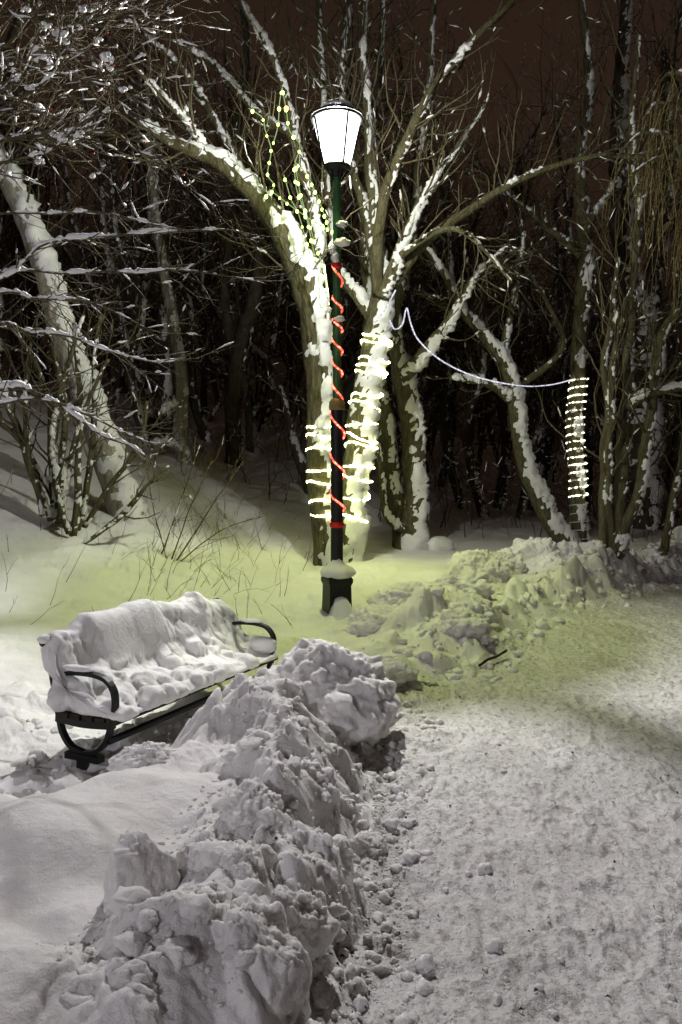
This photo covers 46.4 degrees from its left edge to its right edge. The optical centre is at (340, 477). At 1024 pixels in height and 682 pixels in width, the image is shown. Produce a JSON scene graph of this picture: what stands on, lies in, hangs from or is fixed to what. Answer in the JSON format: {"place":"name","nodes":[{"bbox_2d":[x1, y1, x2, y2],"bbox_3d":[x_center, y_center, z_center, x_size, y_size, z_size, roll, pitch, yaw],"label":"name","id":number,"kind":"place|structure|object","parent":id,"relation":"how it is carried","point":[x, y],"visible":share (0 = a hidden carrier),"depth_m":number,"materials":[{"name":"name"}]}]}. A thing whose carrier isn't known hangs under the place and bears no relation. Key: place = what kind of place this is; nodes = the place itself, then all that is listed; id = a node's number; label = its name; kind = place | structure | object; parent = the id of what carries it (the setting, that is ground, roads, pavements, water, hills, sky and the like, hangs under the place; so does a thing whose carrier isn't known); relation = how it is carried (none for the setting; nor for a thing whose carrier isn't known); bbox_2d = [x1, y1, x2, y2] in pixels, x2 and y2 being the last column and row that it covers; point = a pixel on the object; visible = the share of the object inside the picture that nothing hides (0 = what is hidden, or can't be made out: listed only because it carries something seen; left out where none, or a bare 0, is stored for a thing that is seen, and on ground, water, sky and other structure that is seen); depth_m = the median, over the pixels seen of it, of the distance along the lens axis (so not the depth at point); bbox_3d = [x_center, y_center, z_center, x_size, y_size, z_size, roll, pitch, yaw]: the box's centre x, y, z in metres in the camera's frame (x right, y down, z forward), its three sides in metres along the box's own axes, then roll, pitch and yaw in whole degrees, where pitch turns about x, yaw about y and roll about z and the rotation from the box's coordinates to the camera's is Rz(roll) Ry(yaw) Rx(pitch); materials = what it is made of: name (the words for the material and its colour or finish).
{"place":"outdoors","nodes":[
{"label":"outdoors","id":0,"kind":"place"},
{"bbox_2d":[0,377,681,798],"bbox_3d":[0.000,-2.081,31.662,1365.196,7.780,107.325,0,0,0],"label":"snowy ground","id":1,"kind":"structure","parent":0,"point":[102,577],"depth_m":11.61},
{"bbox_2d":[2,166,61,346],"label":"woodland tree","id":2,"kind":"object","parent":1,"relation":"on","point":[24,289],"visible":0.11,"depth_m":38.30,"materials":[{"name":"brown plant"}]},
{"bbox_2d":[1,99,74,383],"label":"woodland tree","id":3,"kind":"object","parent":1,"relation":"on","point":[47,371],"visible":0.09,"depth_m":41.05,"materials":[{"name":"brown plant"}]},
{"bbox_2d":[0,204,76,378],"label":"woodland tree","id":4,"kind":"object","parent":1,"relation":"on","point":[15,301],"visible":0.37,"depth_m":34.69,"materials":[{"name":"brown plant"}]},
{"bbox_2d":[0,61,90,379],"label":"woodland tree","id":5,"kind":"object","parent":1,"relation":"on","point":[35,308],"visible":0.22,"depth_m":38.05,"materials":[{"name":"brown plant"}]},
{"bbox_2d":[0,0,95,369],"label":"woodland tree","id":6,"kind":"object","parent":1,"relation":"on","point":[4,221],"visible":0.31,"depth_m":22.91,"materials":[{"name":"brown plant"}]},
{"bbox_2d":[0,41,109,344],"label":"woodland tree","id":7,"kind":"object","parent":1,"relation":"on","point":[68,257],"visible":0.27,"depth_m":34.23,"materials":[{"name":"brown plant"}]},
{"bbox_2d":[7,85,162,431],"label":"tree","id":8,"kind":"object","parent":1,"relation":"on","point":[80,254],"visible":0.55,"depth_m":22.66,"materials":[{"name":"brown plant"}]},
{"bbox_2d":[0,11,175,525],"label":"tree","id":9,"kind":"object","parent":1,"relation":"on","point":[120,496],"visible":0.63,"depth_m":12.48,"materials":[{"name":"brown plant"}]},
{"bbox_2d":[0,285,180,536],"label":"shrub","id":10,"kind":"object","parent":1,"relation":"on","point":[56,485],"visible":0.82,"depth_m":11.32,"materials":[{"name":"brown plant"}]},
{"bbox_2d":[0,0,200,445],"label":"woodland tree","id":11,"kind":"object","parent":1,"relation":"on","point":[142,322],"visible":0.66,"depth_m":20.00,"materials":[{"name":"brown plant"}]},
{"bbox_2d":[68,210,157,389],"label":"woodland tree","id":12,"kind":"object","parent":1,"relation":"on","point":[108,369],"visible":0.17,"depth_m":39.49,"materials":[{"name":"brown plant"}]},
{"bbox_2d":[16,0,217,411],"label":"woodland tree","id":13,"kind":"object","parent":1,"relation":"on","point":[117,383],"visible":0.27,"depth_m":24.57,"materials":[{"name":"brown plant"}]},
{"bbox_2d":[58,160,183,396],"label":"woodland tree","id":14,"kind":"object","parent":1,"relation":"on","point":[116,326],"visible":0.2,"depth_m":34.52,"materials":[{"name":"brown plant"}]},
{"bbox_2d":[2,0,250,443],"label":"woodland tree","id":15,"kind":"object","parent":1,"relation":"on","point":[196,414],"visible":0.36,"depth_m":23.09,"materials":[{"name":"brown plant"}]},
{"bbox_2d":[82,454,181,543],"bbox_3d":[-2.897,0.299,11.159,1.425,1.336,0.752,0,0,-21],"label":"fallen branch","id":16,"kind":"object","parent":1,"relation":"on","point":[123,512],"visible":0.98,"depth_m":11.23,"materials":[{"name":"brown plant"}]},
{"bbox_2d":[68,73,202,437],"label":"tree","id":17,"kind":"object","parent":1,"relation":"on","point":[114,284],"visible":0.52,"depth_m":21.03,"materials":[{"name":"brown plant"}]},
{"bbox_2d":[68,0,214,401],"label":"woodland tree","id":18,"kind":"object","parent":1,"relation":"on","point":[147,365],"visible":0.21,"depth_m":28.23,"materials":[{"name":"brown plant"}]},
{"bbox_2d":[76,0,227,464],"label":"tree","id":19,"kind":"object","parent":1,"relation":"on","point":[181,381],"visible":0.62,"depth_m":19.02,"materials":[{"name":"brown plant"}]},
{"bbox_2d":[0,453,312,625],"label":"dry weeds","id":20,"kind":"object","parent":1,"relation":"on","point":[173,528],"visible":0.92,"depth_m":11.17,"materials":[{"name":"brown plant"}]},
{"bbox_2d":[39,598,277,770],"bbox_3d":[-1.178,1.435,5.627,0.600,0.881,1.902,0,0,25],"label":"park bench","id":21,"kind":"object","parent":1,"relation":"on","point":[83,758],"visible":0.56,"depth_m":4.79,"materials":[{"name":"black paint"}]},
{"bbox_2d":[37,591,277,721],"bbox_3d":[-1.173,1.150,5.617,0.690,0.572,2.068,0,0,25],"label":"snow blanket","id":22,"kind":"object","parent":21,"relation":"on","point":[145,654],"visible":0.99,"depth_m":5.35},
{"bbox_2d":[0,0,318,484],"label":"berry tree","id":23,"kind":"object","parent":1,"relation":"on","point":[60,34],"visible":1,"depth_m":7.21,"materials":[{"name":"plant"}]},
{"bbox_2d":[88,28,230,438],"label":"tree","id":24,"kind":"object","parent":1,"relation":"on","point":[166,382],"visible":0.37,"depth_m":20.86,"materials":[{"name":"brown plant"}]},
{"bbox_2d":[92,77,276,446],"bbox_3d":[-4.663,-6.226,24.039,5.108,11.329,4.905,0,0,44],"label":"woodland tree","id":25,"kind":"object","parent":1,"relation":"on","point":[216,316],"visible":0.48,"depth_m":24.09,"materials":[{"name":"brown plant"}]},
{"bbox_2d":[125,432,264,560],"bbox_3d":[-2.029,0.284,11.123,1.948,1.898,0.882,0,0,0],"label":"young shrub","id":26,"kind":"object","parent":1,"relation":"on","point":[170,530],"visible":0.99,"depth_m":11.25,"materials":[{"name":"brown plant"}]},
{"bbox_2d":[0,671,395,1023],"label":"snow bank","id":27,"kind":"structure","parent":1,"relation":"on","point":[55,852],"depth_m":2.98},
{"bbox_2d":[60,952,167,1011],"bbox_3d":[-0.619,1.459,2.202,0.382,0.276,0.318,0,0,0],"label":"snow lump","id":28,"kind":"object","parent":27,"relation":"on","point":[120,969],"visible":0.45,"depth_m":2.16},
{"bbox_2d":[107,741,175,771],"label":"snow lump","id":29,"kind":"object","parent":27,"relation":"on","point":[148,753],"visible":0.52,"depth_m":4.08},
{"bbox_2d":[103,827,180,915],"bbox_3d":[-0.685,1.382,2.720,0.262,0.381,0.236,0,0,-27],"label":"snow lump","id":30,"kind":"object","parent":27,"relation":"on","point":[140,858],"visible":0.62,"depth_m":2.65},
{"bbox_2d":[175,841,206,878],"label":"snow lump","id":31,"kind":"object","parent":27,"relation":"on","point":[187,857],"visible":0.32,"depth_m":2.79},
{"bbox_2d":[210,840,267,895],"bbox_3d":[-0.364,1.387,2.805,0.217,0.191,0.229,0,0,0],"label":"snow lump","id":32,"kind":"object","parent":27,"relation":"on","point":[240,861],"visible":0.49,"depth_m":2.77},
{"bbox_2d":[217,777,283,831],"bbox_3d":[-0.379,1.413,3.350,0.266,0.279,0.224,0,0,-26],"label":"snow lump","id":33,"kind":"object","parent":27,"relation":"on","point":[242,802],"visible":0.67,"depth_m":3.30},
{"bbox_2d":[210,892,312,1023],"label":"snow lump","id":34,"kind":"object","parent":27,"relation":"on","point":[278,971],"visible":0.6,"depth_m":2.32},
{"bbox_2d":[269,885,340,960],"bbox_3d":[-0.162,1.573,2.731,0.259,0.341,0.253,0,0,-43],"label":"snow lump","id":35,"kind":"object","parent":27,"relation":"on","point":[313,925],"visible":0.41,"depth_m":2.68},
{"bbox_2d":[282,758,341,810],"bbox_3d":[-0.214,1.606,3.838,0.417,0.504,0.365,0,0,36],"label":"snow lump","id":36,"kind":"object","parent":27,"relation":"on","point":[324,778],"visible":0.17,"depth_m":3.80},
{"bbox_2d":[259,638,401,746],"bbox_3d":[-0.169,1.468,5.220,1.086,0.833,0.829,0,0,17],"label":"snow lump","id":37,"kind":"object","parent":27,"relation":"on","point":[353,698],"visible":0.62,"depth_m":5.01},
{"bbox_2d":[132,113,273,420],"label":"woodland tree","id":38,"kind":"object","parent":1,"relation":"on","point":[250,390],"visible":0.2,"depth_m":35.43,"materials":[{"name":"brown plant"}]},
{"bbox_2d":[36,0,374,565],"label":"tree","id":39,"kind":"object","parent":1,"relation":"on","point":[277,219],"visible":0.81,"depth_m":11.82,"materials":[{"name":"brown plant"}]},
{"bbox_2d":[249,89,288,198],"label":"fairy lights","id":40,"kind":"object","parent":39,"relation":"hanging from","point":[286,108],"visible":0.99,"depth_m":10.89},
{"bbox_2d":[282,88,329,309],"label":"fairy lights","id":41,"kind":"object","parent":39,"relation":"hanging from","point":[300,195],"visible":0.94,"depth_m":10.94},
{"bbox_2d":[306,264,330,517],"bbox_3d":[-0.274,-1.282,12.037,0.527,3.803,0.531,0,0,0],"label":"light rope","id":42,"kind":"object","parent":39,"relation":"attached to","point":[324,470],"visible":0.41,"depth_m":11.85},
{"bbox_2d":[171,111,250,415],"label":"woodland tree","id":43,"kind":"object","parent":1,"relation":"on","point":[203,393],"visible":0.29,"depth_m":31.11,"materials":[{"name":"brown plant"}]},
{"bbox_2d":[155,184,276,421],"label":"woodland tree","id":44,"kind":"object","parent":1,"relation":"on","point":[217,404],"visible":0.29,"depth_m":28.47,"materials":[{"name":"brown plant"}]},
{"bbox_2d":[154,0,306,452],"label":"woodland tree","id":45,"kind":"object","parent":1,"relation":"on","point":[246,392],"visible":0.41,"depth_m":23.02,"materials":[{"name":"brown plant"}]},
{"bbox_2d":[157,136,303,421],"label":"woodland tree","id":46,"kind":"object","parent":1,"relation":"on","point":[262,389],"visible":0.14,"depth_m":31.74,"materials":[{"name":"brown plant"}]},
{"bbox_2d":[147,0,331,466],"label":"woodland tree","id":47,"kind":"object","parent":1,"relation":"on","point":[240,335],"visible":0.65,"depth_m":20.41,"materials":[{"name":"brown plant"}]},
{"bbox_2d":[198,131,298,407],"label":"woodland tree","id":48,"kind":"object","parent":1,"relation":"on","point":[264,285],"visible":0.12,"depth_m":39.97,"materials":[{"name":"brown plant"}]},
{"bbox_2d":[185,55,341,432],"bbox_3d":[-2.827,-8.826,30.647,6.503,15.095,4.865,-2,-3,-2],"label":"woodland tree","id":49,"kind":"object","parent":1,"relation":"on","point":[256,352],"visible":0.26,"depth_m":29.85,"materials":[{"name":"brown plant"}]},
{"bbox_2d":[258,378,307,494],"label":"sapling","id":50,"kind":"object","parent":1,"relation":"on","point":[299,457],"visible":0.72,"depth_m":19.53,"materials":[{"name":"brown plant"}]},
{"bbox_2d":[249,206,324,420],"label":"woodland tree","id":51,"kind":"object","parent":1,"relation":"on","point":[283,358],"visible":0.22,"depth_m":38.64,"materials":[{"name":"brown plant"}]},
{"bbox_2d":[169,0,449,435],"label":"woodland tree","id":52,"kind":"object","parent":1,"relation":"on","point":[334,138],"visible":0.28,"depth_m":17.41,"materials":[{"name":"brown plant"}]},
{"bbox_2d":[310,99,363,619],"bbox_3d":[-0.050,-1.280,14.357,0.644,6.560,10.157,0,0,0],"label":"street lamp","id":53,"kind":"object","parent":1,"relation":"on","point":[337,572],"visible":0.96,"depth_m":9.54,"materials":[{"name":"metal"}]},
{"bbox_2d":[329,263,345,527],"bbox_3d":[-0.042,-0.993,9.594,0.195,3.187,0.192,0,0,0],"label":"light rope","id":54,"kind":"object","parent":53,"relation":"attached to","point":[336,524],"visible":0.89,"depth_m":9.54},
{"bbox_2d":[0,0,681,541],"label":"trees","id":55,"kind":"object","parent":1,"relation":"on","point":[12,246],"visible":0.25,"depth_m":36.48,"materials":[{"name":"brown plant"}]},
{"bbox_2d":[257,0,440,456],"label":"woodland tree","id":56,"kind":"object","parent":1,"relation":"on","point":[347,387],"visible":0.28,"depth_m":23.25,"materials":[{"name":"brown plant"}]},
{"bbox_2d":[290,113,411,379],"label":"woodland tree","id":57,"kind":"object","parent":1,"relation":"on","point":[362,324],"visible":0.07,"depth_m":32.45,"materials":[{"name":"brown plant"}]},
{"bbox_2d":[314,156,438,411],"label":"woodland tree","id":58,"kind":"object","parent":1,"relation":"on","point":[355,276],"visible":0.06,"depth_m":34.45,"materials":[{"name":"brown plant"}]},
{"bbox_2d":[268,0,523,510],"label":"woodland tree","id":59,"kind":"object","parent":1,"relation":"on","point":[444,401],"visible":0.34,"depth_m":24.20,"materials":[{"name":"brown plant"}]},
{"bbox_2d":[376,654,419,686],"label":"snow lump","id":60,"kind":"object","parent":1,"relation":"on","point":[400,671],"visible":0.54,"depth_m":6.58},
{"bbox_2d":[343,21,468,455],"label":"woodland tree","id":61,"kind":"object","parent":1,"relation":"on","point":[392,234],"visible":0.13,"depth_m":30.79,"materials":[{"name":"brown plant"}]},
{"bbox_2d":[345,183,474,482],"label":"woodland tree","id":62,"kind":"object","parent":1,"relation":"on","point":[392,394],"visible":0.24,"depth_m":23.97,"materials":[{"name":"brown plant"}]},
{"bbox_2d":[341,66,485,471],"bbox_3d":[2.609,-7.150,29.389,7.075,15.000,6.007,5,-2,-20],"label":"woodland tree","id":63,"kind":"object","parent":1,"relation":"on","point":[421,373],"visible":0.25,"depth_m":29.34,"materials":[{"name":"brown plant"}]},
{"bbox_2d":[343,107,487,472],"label":"woodland tree","id":64,"kind":"object","parent":1,"relation":"on","point":[432,384],"visible":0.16,"depth_m":31.04,"materials":[{"name":"brown plant"}]},
{"bbox_2d":[289,0,562,550],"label":"tree","id":65,"kind":"object","parent":1,"relation":"on","point":[406,518],"visible":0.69,"depth_m":14.94,"materials":[{"name":"brown plant"}]},
{"bbox_2d":[351,123,504,462],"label":"woodland tree","id":66,"kind":"object","parent":1,"relation":"on","point":[456,383],"visible":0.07,"depth_m":35.96,"materials":[{"name":"brown plant"}]},
{"bbox_2d":[327,0,556,518],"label":"woodland tree","id":67,"kind":"object","parent":1,"relation":"on","point":[468,417],"visible":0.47,"depth_m":23.44,"materials":[{"name":"brown plant"}]},
{"bbox_2d":[264,0,681,562],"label":"tree","id":68,"kind":"object","parent":1,"relation":"on","point":[387,277],"visible":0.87,"depth_m":12.54,"materials":[{"name":"brown plant"}]},
{"bbox_2d":[343,333,392,522],"bbox_3d":[0.383,-0.824,12.737,0.931,3.100,0.557,0,0,-16],"label":"light rope","id":69,"kind":"object","parent":68,"relation":"attached to","point":[390,343],"visible":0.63,"depth_m":12.55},
{"bbox_2d":[375,290,574,386],"bbox_3d":[2.738,-2.299,14.009,5.598,1.308,0.474,0,0,-41],"label":"light cable","id":70,"kind":"object","parent":68,"relation":"attached to","point":[445,362],"visible":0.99,"depth_m":13.09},
{"bbox_2d":[420,206,533,474],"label":"woodland tree","id":71,"kind":"object","parent":1,"relation":"on","point":[488,416],"visible":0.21,"depth_m":35.89,"materials":[{"name":"brown plant"}]},
{"bbox_2d":[447,549,510,583],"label":"snow lump","id":72,"kind":"object","parent":1,"relation":"on","point":[494,566],"visible":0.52,"depth_m":11.22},
{"bbox_2d":[409,81,575,487],"bbox_3d":[5.067,-6.664,27.467,6.073,14.862,6.623,0,0,-27],"label":"woodland tree","id":73,"kind":"object","parent":1,"relation":"on","point":[452,419],"visible":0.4,"depth_m":27.68,"materials":[{"name":"brown plant"}]},
{"bbox_2d":[404,189,596,544],"bbox_3d":[3.099,-2.143,15.467,3.989,7.606,2.372,0,0,0],"label":"tree","id":74,"kind":"object","parent":1,"relation":"on","point":[556,527],"visible":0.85,"depth_m":15.50,"materials":[{"name":"brown plant"}]},
{"bbox_2d":[419,16,600,509],"bbox_3d":[5.648,-6.979,26.544,5.812,17.098,5.685,0,1,-18],"label":"woodland tree","id":75,"kind":"object","parent":1,"relation":"on","point":[504,428],"visible":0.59,"depth_m":26.13,"materials":[{"name":"brown plant"}]},
{"bbox_2d":[496,548,528,574],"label":"snow lump","id":76,"kind":"object","parent":1,"relation":"on","point":[515,560],"visible":0.36,"depth_m":11.75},
{"bbox_2d":[457,156,603,518],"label":"woodland tree","id":77,"kind":"object","parent":1,"relation":"on","point":[537,434],"visible":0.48,"depth_m":24.11,"materials":[{"name":"brown plant"}]},
{"bbox_2d":[415,0,680,541],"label":"tree","id":78,"kind":"object","parent":1,"relation":"on","point":[578,356],"visible":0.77,"depth_m":16.17,"materials":[{"name":"brown plant"}]},
{"bbox_2d":[565,375,590,539],"bbox_3d":[4.813,-0.408,16.173,0.492,3.397,0.474,0,0,0],"label":"light rope","id":79,"kind":"object","parent":78,"relation":"attached to","point":[586,478],"visible":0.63,"depth_m":16.04,"materials":[{"name":"white plastic"}]},
{"bbox_2d":[484,127,622,515],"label":"woodland tree","id":80,"kind":"object","parent":1,"relation":"on","point":[590,444],"visible":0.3,"depth_m":28.43,"materials":[{"name":"brown plant"}]},
{"bbox_2d":[467,54,641,510],"bbox_3d":[7.307,-6.756,27.688,5.444,16.888,5.325,1,2,-7],"label":"woodland tree","id":81,"kind":"object","parent":1,"relation":"on","point":[546,350],"visible":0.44,"depth_m":27.39,"materials":[{"name":"brown plant"}]},
{"bbox_2d":[460,94,656,481],"bbox_3d":[8.057,-6.482,30.936,7.358,15.773,5.504,2,2,-15],"label":"woodland tree","id":82,"kind":"object","parent":1,"relation":"on","point":[552,415],"visible":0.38,"depth_m":30.40,"materials":[{"name":"brown plant"}]},
{"bbox_2d":[536,211,645,478],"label":"woodland tree","id":83,"kind":"object","parent":1,"relation":"on","point":[595,362],"visible":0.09,"depth_m":32.98,"materials":[{"name":"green plant"}]},
{"bbox_2d":[519,27,680,491],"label":"woodland tree","id":84,"kind":"object","parent":1,"relation":"on","point":[589,407],"visible":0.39,"depth_m":25.34,"materials":[{"name":"brown plant"}]},
{"bbox_2d":[532,0,681,448],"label":"woodland tree","id":85,"kind":"object","parent":1,"relation":"on","point":[671,338],"visible":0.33,"depth_m":22.68,"materials":[{"name":"brown plant"}]},
{"bbox_2d":[533,0,681,559],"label":"tree","id":86,"kind":"object","parent":1,"relation":"on","point":[616,518],"visible":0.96,"depth_m":12.48,"materials":[{"name":"brown plant"}]},
{"bbox_2d":[564,0,681,529],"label":"tree","id":87,"kind":"object","parent":1,"relation":"on","point":[619,70],"visible":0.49,"depth_m":23.02,"materials":[{"name":"brown plant"}]},
{"bbox_2d":[597,294,681,517],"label":"woodland tree","id":88,"kind":"object","parent":1,"relation":"on","point":[671,460],"visible":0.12,"depth_m":28.07,"materials":[{"name":"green plant"}]},
{"bbox_2d":[602,65,681,323],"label":"weeping tree","id":89,"kind":"object","parent":1,"relation":"on","point":[653,131],"visible":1,"depth_m":10.88,"materials":[{"name":"brown plant"}]},
{"bbox_2d":[616,230,681,443],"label":"woodland tree","id":90,"kind":"object","parent":1,"relation":"on","point":[670,345],"visible":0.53,"depth_m":21.28,"materials":[{"name":"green plant"}]},
{"bbox_2d":[622,156,681,529],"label":"woodland tree","id":91,"kind":"object","parent":1,"relation":"on","point":[677,421],"visible":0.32,"depth_m":22.12,"materials":[{"name":"brown plant"}]},
{"bbox_2d":[0,0,681,485],"label":"sky","id":92,"kind":"structure","parent":0,"point":[527,30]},
{"bbox_2d":[330,573,681,1023],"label":"footpath","id":93,"kind":"structure","parent":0,"point":[545,767],"depth_m":3.96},
{"bbox_2d":[0,540,681,1023],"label":"snow crumbs","id":94,"kind":"object","parent":93,"relation":"on","point":[180,952],"visible":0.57,"depth_m":3.24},
{"bbox_2d":[349,830,387,858],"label":"snow lump","id":95,"kind":"object","parent":93,"relation":"on","point":[361,843],"visible":0.66,"depth_m":3.65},
{"bbox_2d":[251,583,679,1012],"bbox_3d":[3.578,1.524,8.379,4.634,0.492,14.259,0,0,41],"label":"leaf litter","id":96,"kind":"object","parent":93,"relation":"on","point":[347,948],"visible":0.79,"depth_m":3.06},
{"bbox_2d":[333,526,681,674],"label":"snow bank","id":97,"kind":"structure","parent":93,"relation":"on","point":[412,612],"depth_m":9.37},
{"bbox_2d":[342,604,401,636],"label":"snow lump","id":98,"kind":"object","parent":97,"relation":"on","point":[366,620],"visible":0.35,"depth_m":8.15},
{"bbox_2d":[366,581,425,605],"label":"snow lump","id":99,"kind":"object","parent":97,"relation":"on","point":[394,593],"visible":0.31,"depth_m":8.77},
{"bbox_2d":[428,563,494,600],"bbox_3d":[1.409,1.411,10.010,0.964,0.684,0.841,0,0,0],"label":"snow lump","id":100,"kind":"object","parent":97,"relation":"on","point":[458,576],"visible":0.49,"depth_m":9.77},
{"bbox_2d":[433,608,494,644],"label":"snow lump","id":101,"kind":"object","parent":97,"relation":"on","point":[459,623],"visible":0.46,"depth_m":7.79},
{"bbox_2d":[448,592,498,623],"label":"snow lump","id":102,"kind":"object","parent":97,"relation":"on","point":[483,607],"visible":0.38,"depth_m":8.59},
{"bbox_2d":[509,536,564,567],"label":"snow lump","id":103,"kind":"object","parent":97,"relation":"on","point":[539,552],"visible":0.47,"depth_m":12.14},
{"bbox_2d":[555,540,585,559],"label":"snow lump","id":104,"kind":"object","parent":97,"relation":"on","point":[569,549],"visible":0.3,"depth_m":12.54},
{"bbox_2d":[579,540,597,552],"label":"snow lump","id":105,"kind":"object","parent":97,"relation":"on","point":[584,546],"visible":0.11,"depth_m":12.78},
{"bbox_2d":[642,339,681,556],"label":"sapling","id":106,"kind":"object","parent":97,"relation":"on","point":[667,533],"visible":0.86,"depth_m":14.39,"materials":[{"name":"brown plant"}]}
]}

